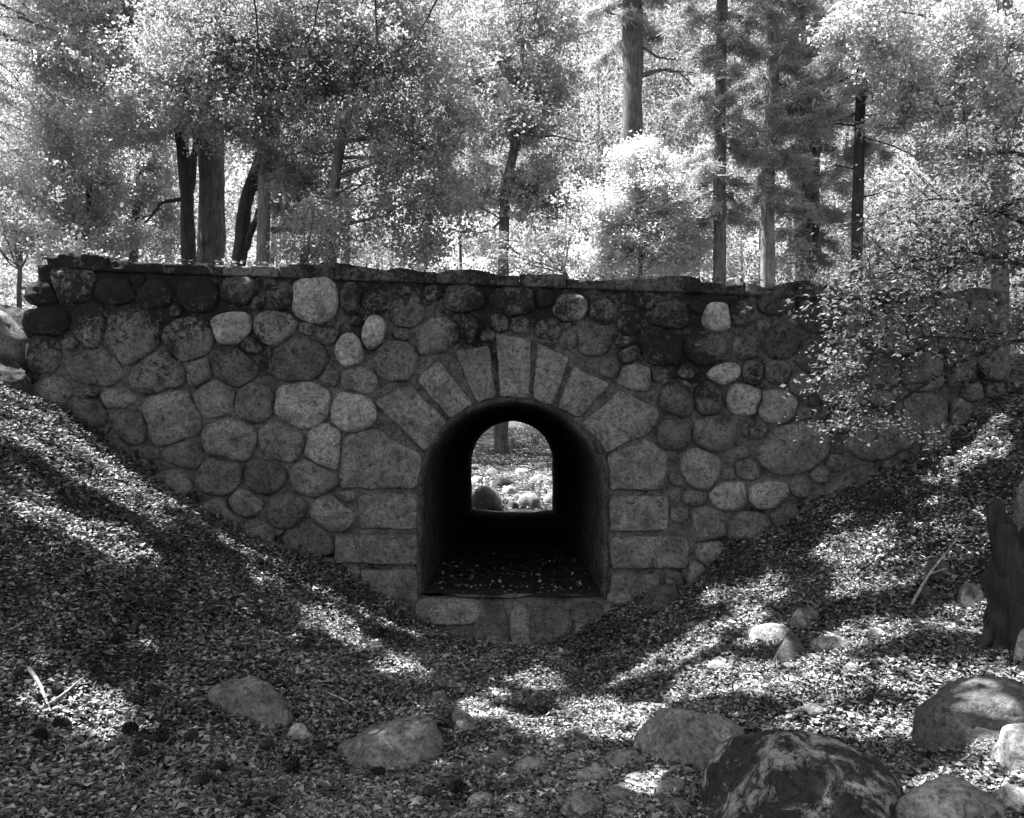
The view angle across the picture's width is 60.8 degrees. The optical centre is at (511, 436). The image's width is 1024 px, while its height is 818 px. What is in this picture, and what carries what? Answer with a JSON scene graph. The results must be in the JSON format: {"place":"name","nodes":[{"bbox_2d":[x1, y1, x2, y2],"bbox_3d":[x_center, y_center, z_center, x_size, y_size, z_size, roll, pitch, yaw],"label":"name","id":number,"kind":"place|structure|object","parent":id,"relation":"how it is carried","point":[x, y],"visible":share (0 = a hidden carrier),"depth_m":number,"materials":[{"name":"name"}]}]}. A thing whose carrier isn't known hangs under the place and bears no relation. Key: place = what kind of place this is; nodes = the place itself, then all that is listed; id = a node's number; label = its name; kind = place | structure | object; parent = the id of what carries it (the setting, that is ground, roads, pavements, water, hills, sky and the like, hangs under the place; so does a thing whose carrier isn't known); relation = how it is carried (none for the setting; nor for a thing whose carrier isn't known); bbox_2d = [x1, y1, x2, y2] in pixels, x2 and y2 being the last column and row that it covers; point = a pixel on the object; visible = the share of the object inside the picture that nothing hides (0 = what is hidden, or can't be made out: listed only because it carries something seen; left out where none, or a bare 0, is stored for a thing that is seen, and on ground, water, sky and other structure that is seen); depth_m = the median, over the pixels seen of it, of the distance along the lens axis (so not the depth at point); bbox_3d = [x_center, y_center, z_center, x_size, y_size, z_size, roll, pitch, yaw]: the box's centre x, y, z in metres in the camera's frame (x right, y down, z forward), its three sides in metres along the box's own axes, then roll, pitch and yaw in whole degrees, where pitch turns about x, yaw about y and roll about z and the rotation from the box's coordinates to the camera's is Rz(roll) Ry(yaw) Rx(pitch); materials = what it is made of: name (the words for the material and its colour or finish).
{"place":"outdoors","nodes":[
{"label":"outdoors","id":0,"kind":"place"},
{"bbox_2d":[0,253,1023,817],"bbox_3d":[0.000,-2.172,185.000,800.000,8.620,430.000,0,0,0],"label":"ground","id":1,"kind":"structure","parent":0,"point":[1012,380],"depth_m":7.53,"materials":[{"name":"plant"}]},
{"bbox_2d":[0,310,27,366],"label":"boulder","id":2,"kind":"object","parent":1,"relation":"on","point":[13,339],"visible":0.69,"depth_m":8.97,"materials":[{"name":"stone"}]},
{"bbox_2d":[0,357,33,394],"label":"boulder","id":3,"kind":"object","parent":1,"relation":"on","point":[13,374],"visible":0.77,"depth_m":8.78,"materials":[{"name":"stone"}]},
{"bbox_2d":[14,666,26,677],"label":"pine cone","id":4,"kind":"object","parent":1,"relation":"on","point":[18,672],"visible":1,"depth_m":5.38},
{"bbox_2d":[31,727,48,742],"bbox_3d":[-2.684,1.700,4.966,0.089,0.089,0.104,36,-5,-18],"label":"pine cone","id":5,"kind":"object","parent":1,"relation":"on","point":[41,734],"visible":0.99,"depth_m":4.94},
{"bbox_2d":[23,666,81,711],"bbox_3d":[-2.895,1.533,5.313,0.435,0.219,0.246,0,0,0],"label":"fallen branch","id":6,"kind":"object","parent":1,"relation":"on","point":[31,671],"visible":0.99,"depth_m":5.31,"materials":[{"name":"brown wood"}]},
{"bbox_2d":[51,682,63,693],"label":"pine cone","id":7,"kind":"object","parent":1,"relation":"on","point":[57,688],"visible":1,"depth_m":5.32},
{"bbox_2d":[51,715,70,728],"bbox_3d":[-2.632,1.674,5.102,0.102,0.088,0.087,0,-2,-7],"label":"pine cone","id":8,"kind":"object","parent":1,"relation":"on","point":[61,721],"visible":1,"depth_m":5.08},
{"bbox_2d":[0,131,128,307],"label":"young tree","id":9,"kind":"object","parent":1,"relation":"on","point":[31,231],"visible":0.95,"depth_m":18.93,"materials":[{"name":"grey plant"}]},
{"bbox_2d":[0,55,159,259],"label":"young oak","id":10,"kind":"object","parent":1,"relation":"on","point":[85,215],"visible":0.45,"depth_m":24.74,"materials":[{"name":"grey plant"}]},
{"bbox_2d":[0,0,171,173],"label":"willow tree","id":11,"kind":"object","parent":1,"relation":"on","point":[10,37],"visible":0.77,"depth_m":21.21,"materials":[{"name":"grey plant"}]},
{"bbox_2d":[91,664,103,675],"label":"pine cone","id":12,"kind":"object","parent":1,"relation":"on","point":[98,669],"visible":1,"depth_m":5.59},
{"bbox_2d":[58,576,145,583],"bbox_3d":[-3.015,1.060,6.462,0.050,0.064,0.673,0,0,36],"label":"stick","id":13,"kind":"object","parent":1,"relation":"on","point":[88,581],"visible":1,"depth_m":6.37,"materials":[{"name":"wood"}]},
{"bbox_2d":[111,633,124,644],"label":"pine cone","id":14,"kind":"object","parent":1,"relation":"on","point":[118,638],"visible":1,"depth_m":5.97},
{"bbox_2d":[122,721,138,735],"bbox_3d":[-2.259,1.727,5.152,0.111,0.096,0.095,3,45,45],"label":"pine cone","id":15,"kind":"object","parent":1,"relation":"on","point":[130,728],"visible":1,"depth_m":5.13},
{"bbox_2d":[0,0,266,263],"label":"oak tree","id":16,"kind":"object","parent":1,"relation":"on","point":[120,103],"visible":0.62,"depth_m":21.88,"materials":[{"name":"grey plant"}]},
{"bbox_2d":[74,119,198,262],"bbox_3d":[-11.440,-5.636,27.179,4.620,12.141,3.525,0,0,0],"label":"young oak","id":17,"kind":"object","parent":1,"relation":"on","point":[142,200],"visible":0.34,"depth_m":26.73,"materials":[{"name":"grey plant"}]},
{"bbox_2d":[132,695,144,706],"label":"pine cone","id":18,"kind":"object","parent":1,"relation":"on","point":[139,700],"visible":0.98,"depth_m":5.43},
{"bbox_2d":[132,745,147,757],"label":"pine cone","id":19,"kind":"object","parent":1,"relation":"on","point":[139,750],"visible":0.99,"depth_m":4.92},
{"bbox_2d":[144,684,160,696],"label":"pine cone","id":20,"kind":"object","parent":1,"relation":"on","point":[151,691],"visible":0.99,"depth_m":5.57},
{"bbox_2d":[150,729,169,743],"bbox_3d":[-2.080,1.776,5.148,0.112,0.096,0.095,2,-12,-1],"label":"pine cone","id":21,"kind":"object","parent":1,"relation":"on","point":[160,735],"visible":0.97,"depth_m":5.13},
{"bbox_2d":[184,729,198,742],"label":"pine cone","id":22,"kind":"object","parent":1,"relation":"on","point":[191,735],"visible":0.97,"depth_m":5.18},
{"bbox_2d":[192,770,210,786],"bbox_3d":[-1.665,1.839,4.673,0.099,0.085,0.085,-28,-18,-41],"label":"pine cone","id":23,"kind":"object","parent":1,"relation":"on","point":[201,778],"visible":1,"depth_m":4.66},
{"bbox_2d":[213,759,227,771],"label":"pine cone","id":24,"kind":"object","parent":1,"relation":"on","point":[218,765],"visible":0.95,"depth_m":4.92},
{"bbox_2d":[124,0,334,265],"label":"pine tree","id":25,"kind":"object","parent":1,"relation":"on","point":[211,238],"visible":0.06,"depth_m":23.66,"materials":[{"name":"grey plant"}]},
{"bbox_2d":[207,676,291,730],"bbox_3d":[-1.760,1.808,5.846,0.614,0.380,0.299,0,0,0],"label":"boulder","id":26,"kind":"object","parent":1,"relation":"on","point":[257,699],"visible":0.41,"depth_m":5.74,"materials":[{"name":"stone"}]},
{"bbox_2d":[260,738,273,750],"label":"pine cone","id":27,"kind":"object","parent":1,"relation":"on","point":[266,744],"visible":0.99,"depth_m":5.36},
{"bbox_2d":[185,2,360,265],"bbox_3d":[-5.546,-6.318,21.049,4.354,13.045,3.596,0,0,0],"label":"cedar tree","id":28,"kind":"object","parent":1,"relation":"on","point":[267,184],"visible":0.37,"depth_m":20.65,"materials":[{"name":"grey plant"}]},
{"bbox_2d":[106,0,469,265],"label":"oak tree","id":29,"kind":"object","parent":1,"relation":"on","point":[193,100],"visible":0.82,"depth_m":19.77,"materials":[{"name":"grey plant"}]},
{"bbox_2d":[283,756,301,772],"bbox_3d":[-1.309,1.960,5.196,0.109,0.093,0.094,-23,1,-11],"label":"pine cone","id":30,"kind":"object","parent":1,"relation":"on","point":[292,763],"visible":0.99,"depth_m":5.18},
{"bbox_2d":[286,723,314,743],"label":"rock","id":31,"kind":"object","parent":1,"relation":"on","point":[297,729],"visible":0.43,"depth_m":5.64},
{"bbox_2d":[263,184,364,267],"bbox_3d":[-4.313,-3.178,18.970,2.343,4.534,2.017,0,0,0],"label":"shrub","id":32,"kind":"object","parent":1,"relation":"on","point":[304,257],"visible":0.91,"depth_m":18.71,"materials":[{"name":"grey plant"}]},
{"bbox_2d":[314,742,326,753],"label":"pine cone","id":33,"kind":"object","parent":1,"relation":"on","point":[320,746],"visible":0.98,"depth_m":5.50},
{"bbox_2d":[371,766,385,777],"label":"pine cone","id":34,"kind":"object","parent":1,"relation":"on","point":[376,771],"visible":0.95,"depth_m":5.21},
{"bbox_2d":[336,715,444,773],"bbox_3d":[-0.804,2.081,5.696,0.780,0.405,0.637,0,0,0],"label":"boulder","id":35,"kind":"object","parent":1,"relation":"on","point":[403,742],"visible":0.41,"depth_m":5.59,"materials":[{"name":"stone"}]},
{"bbox_2d":[298,0,525,270],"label":"oak tree","id":36,"kind":"object","parent":1,"relation":"on","point":[445,113],"visible":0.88,"depth_m":19.76,"materials":[{"name":"grey plant"}]},
{"bbox_2d":[422,784,437,797],"bbox_3d":[-0.468,2.015,4.934,0.092,0.092,0.108,9,-16,22],"label":"pine cone","id":37,"kind":"object","parent":1,"relation":"on","point":[428,791],"visible":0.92,"depth_m":4.91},
{"bbox_2d":[427,690,447,705],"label":"rock","id":38,"kind":"object","parent":1,"relation":"on","point":[436,696],"visible":0.34,"depth_m":6.68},
{"bbox_2d":[443,763,469,779],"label":"stone","id":39,"kind":"object","parent":1,"relation":"on","point":[448,769],"visible":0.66,"depth_m":5.33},
{"bbox_2d":[450,779,467,794],"bbox_3d":[-0.303,2.029,5.035,0.104,0.088,0.089,26,-4,-21],"label":"pine cone","id":40,"kind":"object","parent":1,"relation":"on","point":[458,786],"visible":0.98,"depth_m":5.02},
{"bbox_2d":[452,708,473,727],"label":"rock","id":41,"kind":"object","parent":1,"relation":"on","point":[459,714],"visible":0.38,"depth_m":6.09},
{"bbox_2d":[454,720,475,733],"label":"stone","id":42,"kind":"object","parent":1,"relation":"on","point":[463,725],"visible":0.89,"depth_m":6.01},
{"bbox_2d":[466,791,493,809],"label":"stone","id":43,"kind":"object","parent":1,"relation":"on","point":[477,796],"visible":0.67,"depth_m":4.93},
{"bbox_2d":[472,485,501,509],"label":"boulder","id":44,"kind":"object","parent":1,"relation":"on","point":[485,497],"visible":0.54,"depth_m":20.33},
{"bbox_2d":[477,757,496,769],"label":"stone","id":45,"kind":"object","parent":1,"relation":"on","point":[485,760],"visible":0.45,"depth_m":5.50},
{"bbox_2d":[485,635,508,645],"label":"stone","id":46,"kind":"object","parent":1,"relation":"on","point":[501,638],"visible":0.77,"depth_m":8.35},
{"bbox_2d":[486,747,512,766],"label":"rock","id":47,"kind":"object","parent":1,"relation":"on","point":[499,754],"visible":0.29,"depth_m":5.60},
{"bbox_2d":[493,477,511,487],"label":"boulder","id":48,"kind":"object","parent":1,"relation":"on","point":[501,482],"visible":0.53,"depth_m":24.61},
{"bbox_2d":[418,0,592,454],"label":"leafy tree","id":49,"kind":"object","parent":1,"relation":"on","point":[511,189],"visible":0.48,"depth_m":37.63,"materials":[{"name":"grey plant"}]},
{"bbox_2d":[503,485,516,494],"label":"rock","id":50,"kind":"object","parent":1,"relation":"on","point":[509,489],"visible":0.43,"depth_m":23.84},
{"bbox_2d":[0,0,1023,354],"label":"wood","id":51,"kind":"object","parent":1,"relation":"on","point":[588,122],"depth_m":38.68,"materials":[{"name":"plant"}]},
{"bbox_2d":[507,499,518,508],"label":"rock","id":52,"kind":"object","parent":1,"relation":"on","point":[512,504],"visible":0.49,"depth_m":20.31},
{"bbox_2d":[501,803,528,817],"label":"rock","id":53,"kind":"object","parent":1,"relation":"on","point":[517,808],"visible":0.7,"depth_m":4.77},
{"bbox_2d":[21,252,1009,645],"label":"stone bridge","id":54,"kind":"structure","parent":1,"relation":"on","point":[347,414],"depth_m":8.96,"materials":[{"name":"stone"}]},
{"bbox_2d":[514,744,534,753],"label":"stone","id":55,"kind":"object","parent":1,"relation":"on","point":[525,747],"visible":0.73,"depth_m":5.73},
{"bbox_2d":[508,422,546,448],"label":"shrub","id":56,"kind":"object","parent":1,"relation":"on","point":[532,440],"visible":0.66,"depth_m":41.81,"materials":[{"name":"grey plant"}]},
{"bbox_2d":[517,493,540,508],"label":"boulder","id":57,"kind":"object","parent":1,"relation":"on","point":[531,500],"visible":0.53,"depth_m":20.35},
{"bbox_2d":[513,756,548,773],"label":"stone","id":58,"kind":"object","parent":1,"relation":"on","point":[532,762],"visible":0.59,"depth_m":5.46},
{"bbox_2d":[467,175,609,278],"bbox_3d":[0.577,-2.429,22.039,3.605,8.216,2.328,0,0,0],"label":"shrub","id":59,"kind":"object","parent":1,"relation":"on","point":[555,235],"visible":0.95,"depth_m":21.67,"materials":[{"name":"grey plant"}]},
{"bbox_2d":[529,798,548,811],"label":"stone","id":60,"kind":"object","parent":1,"relation":"on","point":[544,803],"visible":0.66,"depth_m":4.83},
{"bbox_2d":[529,474,551,483],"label":"rock","id":61,"kind":"object","parent":1,"relation":"on","point":[538,477],"visible":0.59,"depth_m":25.47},
{"bbox_2d":[532,625,559,645],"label":"stone","id":62,"kind":"object","parent":1,"relation":"on","point":[544,635],"visible":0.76,"depth_m":8.45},
{"bbox_2d":[548,736,566,749],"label":"stone","id":63,"kind":"object","parent":1,"relation":"on","point":[557,740],"visible":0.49,"depth_m":5.92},
{"bbox_2d":[561,752,582,765],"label":"stone","id":64,"kind":"object","parent":1,"relation":"on","point":[573,756],"visible":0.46,"depth_m":5.54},
{"bbox_2d":[558,790,602,817],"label":"rock","id":65,"kind":"object","parent":1,"relation":"on","point":[585,801],"visible":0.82,"depth_m":4.69,"materials":[{"name":"stone"}]},
{"bbox_2d":[574,738,588,748],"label":"stone","id":66,"kind":"object","parent":1,"relation":"on","point":[579,741],"visible":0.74,"depth_m":5.85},
{"bbox_2d":[573,622,590,632],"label":"stone","id":67,"kind":"object","parent":1,"relation":"on","point":[577,627],"visible":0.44,"depth_m":8.61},
{"bbox_2d":[575,764,609,784],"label":"stone","id":68,"kind":"object","parent":1,"relation":"on","point":[598,772],"visible":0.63,"depth_m":5.23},
{"bbox_2d":[600,784,635,802],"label":"stone","id":69,"kind":"object","parent":1,"relation":"on","point":[617,791],"visible":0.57,"depth_m":4.90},
{"bbox_2d":[606,591,635,606],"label":"stone","id":70,"kind":"object","parent":1,"relation":"on","point":[613,597],"visible":0.73,"depth_m":8.87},
{"bbox_2d":[611,806,633,817],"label":"stone","id":71,"kind":"object","parent":1,"relation":"on","point":[617,809],"visible":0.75,"depth_m":4.61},
{"bbox_2d":[604,749,655,770],"bbox_3d":[0.752,2.058,5.446,0.392,0.214,0.328,0,0,0],"label":"rock","id":72,"kind":"object","parent":1,"relation":"on","point":[620,757],"visible":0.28,"depth_m":5.41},
{"bbox_2d":[624,770,643,784],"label":"stone","id":73,"kind":"object","parent":1,"relation":"on","point":[634,775],"visible":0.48,"depth_m":5.21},
{"bbox_2d":[574,0,695,278],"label":"pine tree","id":74,"kind":"object","parent":1,"relation":"on","point":[633,17],"visible":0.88,"depth_m":29.79,"materials":[{"name":"grey plant"}]},
{"bbox_2d":[550,130,727,279],"bbox_3d":[3.665,-3.806,24.937,5.160,10.106,3.520,0,0,0],"label":"flowering bush","id":75,"kind":"object","parent":1,"relation":"on","point":[632,227],"visible":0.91,"depth_m":24.43,"materials":[{"name":"grey plant"}]},
{"bbox_2d":[640,584,680,610],"bbox_3d":[1.478,1.621,8.615,0.424,0.316,0.325,0,0,0],"label":"rock","id":76,"kind":"object","parent":1,"relation":"on","point":[660,596],"visible":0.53,"depth_m":8.54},
{"bbox_2d":[656,778,685,792],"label":"rock","id":77,"kind":"object","parent":1,"relation":"on","point":[667,783],"visible":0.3,"depth_m":4.93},
{"bbox_2d":[661,797,691,816],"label":"stone","id":78,"kind":"object","parent":1,"relation":"on","point":[682,804],"visible":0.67,"depth_m":4.69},
{"bbox_2d":[633,707,743,772],"bbox_3d":[1.138,1.964,5.529,0.703,0.537,0.651,0,0,0],"label":"boulder","id":79,"kind":"object","parent":1,"relation":"on","point":[675,735],"visible":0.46,"depth_m":5.33,"materials":[{"name":"stone"}]},
{"bbox_2d":[684,620,699,630],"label":"stone","id":80,"kind":"object","parent":1,"relation":"on","point":[688,625],"visible":0.59,"depth_m":7.82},
{"bbox_2d":[656,0,776,283],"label":"fir tree","id":81,"kind":"object","parent":1,"relation":"on","point":[718,103],"visible":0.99,"depth_m":23.80,"materials":[{"name":"grey plant"}]},
{"bbox_2d":[707,660,729,671],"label":"stone","id":82,"kind":"object","parent":1,"relation":"on","point":[714,663],"visible":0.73,"depth_m":6.82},
{"bbox_2d":[746,623,789,644],"bbox_3d":[2.138,1.676,7.206,0.410,0.264,0.340,0,0,18],"label":"rock","id":83,"kind":"object","parent":1,"relation":"on","point":[766,631],"visible":0.35,"depth_m":7.13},
{"bbox_2d":[709,0,836,286],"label":"cedar tree","id":84,"kind":"object","parent":1,"relation":"on","point":[771,196],"visible":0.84,"depth_m":24.67,"materials":[{"name":"grey plant"}]},
{"bbox_2d":[770,630,806,665],"bbox_3d":[2.148,1.689,6.730,0.280,0.370,0.314,0,0,-44],"label":"rock","id":85,"kind":"object","parent":1,"relation":"on","point":[789,647],"visible":0.45,"depth_m":6.66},
{"bbox_2d":[698,729,903,817],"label":"boulder","id":86,"kind":"object","parent":1,"relation":"on","point":[798,773],"visible":0.98,"depth_m":4.33,"materials":[{"name":"stone"}]},
{"bbox_2d":[736,0,868,283],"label":"cedar tree","id":87,"kind":"object","parent":1,"relation":"on","point":[802,240],"visible":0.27,"depth_m":29.69,"materials":[{"name":"grey plant"}]},
{"bbox_2d":[790,606,819,631],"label":"rock","id":88,"kind":"object","parent":1,"relation":"on","point":[800,615],"visible":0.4,"depth_m":7.20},
{"bbox_2d":[802,703,824,717],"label":"stone","id":89,"kind":"object","parent":1,"relation":"on","point":[812,710],"visible":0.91,"depth_m":5.84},
{"bbox_2d":[809,635,849,652],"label":"rock","id":90,"kind":"object","parent":1,"relation":"on","point":[824,642],"visible":0.31,"depth_m":6.61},
{"bbox_2d":[845,662,861,671],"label":"stone","id":91,"kind":"object","parent":1,"relation":"on","point":[851,666],"visible":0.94,"depth_m":6.18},
{"bbox_2d":[766,0,978,290],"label":"pine tree","id":92,"kind":"object","parent":1,"relation":"on","point":[860,151],"visible":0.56,"depth_m":23.94,"materials":[{"name":"grey plant"}]},
{"bbox_2d":[867,627,884,638],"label":"stone","id":93,"kind":"object","parent":1,"relation":"on","point":[873,632],"visible":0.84,"depth_m":6.56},
{"bbox_2d":[859,479,911,507],"bbox_3d":[3.572,0.578,8.357,0.480,0.338,0.330,0,0,23],"label":"seedling","id":94,"kind":"object","parent":1,"relation":"on","point":[876,500],"visible":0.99,"depth_m":8.37,"materials":[{"name":"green plant"}]},
{"bbox_2d":[776,49,1023,447],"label":"oak sapling","id":95,"kind":"object","parent":1,"relation":"on","point":[982,251],"visible":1,"depth_m":7.76,"materials":[{"name":"grey plant"}]},
{"bbox_2d":[799,0,1023,355],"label":"oak tree","id":96,"kind":"object","parent":1,"relation":"on","point":[967,26],"visible":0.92,"depth_m":21.64,"materials":[{"name":"grey plant"}]},
{"bbox_2d":[918,585,938,599],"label":"rock","id":97,"kind":"object","parent":1,"relation":"on","point":[926,590],"visible":0.44,"depth_m":6.89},
{"bbox_2d":[910,540,956,604],"bbox_3d":[3.415,1.096,6.998,0.655,0.478,0.093,0,0,-32],"label":"stick","id":98,"kind":"object","parent":1,"relation":"on","point":[914,599],"visible":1,"depth_m":6.98,"materials":[{"name":"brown wood"}]},
{"bbox_2d":[923,558,951,578],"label":"rock","id":99,"kind":"object","parent":1,"relation":"on","point":[931,563],"visible":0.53,"depth_m":7.07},
{"bbox_2d":[917,435,957,477],"bbox_3d":[4.139,0.198,8.514,0.326,0.464,0.264,0,0,44],"label":"seedling","id":100,"kind":"object","parent":1,"relation":"on","point":[933,467],"visible":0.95,"depth_m":8.48,"materials":[{"name":"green plant"}]},
{"bbox_2d":[895,774,1009,817],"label":"boulder","id":101,"kind":"object","parent":1,"relation":"on","point":[946,796],"visible":0.97,"depth_m":4.14,"materials":[{"name":"stone"}]},
{"bbox_2d":[912,676,1023,755],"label":"boulder","id":102,"kind":"object","parent":1,"relation":"on","point":[960,712],"visible":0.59,"depth_m":4.96,"materials":[{"name":"stone"}]},
{"bbox_2d":[957,583,985,609],"bbox_3d":[3.546,1.284,6.745,0.222,0.300,0.185,0,0,0],"label":"rock","id":103,"kind":"object","parent":1,"relation":"on","point":[970,593],"visible":0.49,"depth_m":6.70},
{"bbox_2d":[974,497,1023,666],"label":"tree stump","id":104,"kind":"object","parent":1,"relation":"on","point":[1001,578],"visible":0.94,"depth_m":6.00,"materials":[{"name":"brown wood"}]},
{"bbox_2d":[985,723,1023,776],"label":"boulder","id":105,"kind":"object","parent":1,"relation":"on","point":[1007,749],"visible":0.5,"depth_m":4.50,"materials":[{"name":"stone"}]},
{"bbox_2d":[992,783,1023,810],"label":"rock","id":106,"kind":"object","parent":1,"relation":"on","point":[1012,794],"visible":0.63,"depth_m":4.19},
{"bbox_2d":[1012,478,1023,531],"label":"boulder","id":107,"kind":"object","parent":1,"relation":"on","point":[1018,517],"visible":0.32,"depth_m":6.68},
{"bbox_2d":[1013,628,1023,661],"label":"rock","id":108,"kind":"object","parent":1,"relation":"on","point":[1019,651],"visible":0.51,"depth_m":5.80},
{"bbox_2d":[0,0,1023,421],"label":"sky","id":109,"kind":"structure","parent":0,"point":[751,240],"materials":[{"name":"white"}]},
{"bbox_3d":[-5.373,-5.236,7.216,9.018,9.330,11.421,0,0,0],"label":"canopy tree","id":110,"kind":"object","parent":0,"visible":0},
{"bbox_2d":[190,0,602,162],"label":"hanging branch","id":111,"kind":"object","parent":110,"relation":"hanging from","point":[407,49],"visible":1,"depth_m":12.49,"materials":[{"name":"grey plant"}]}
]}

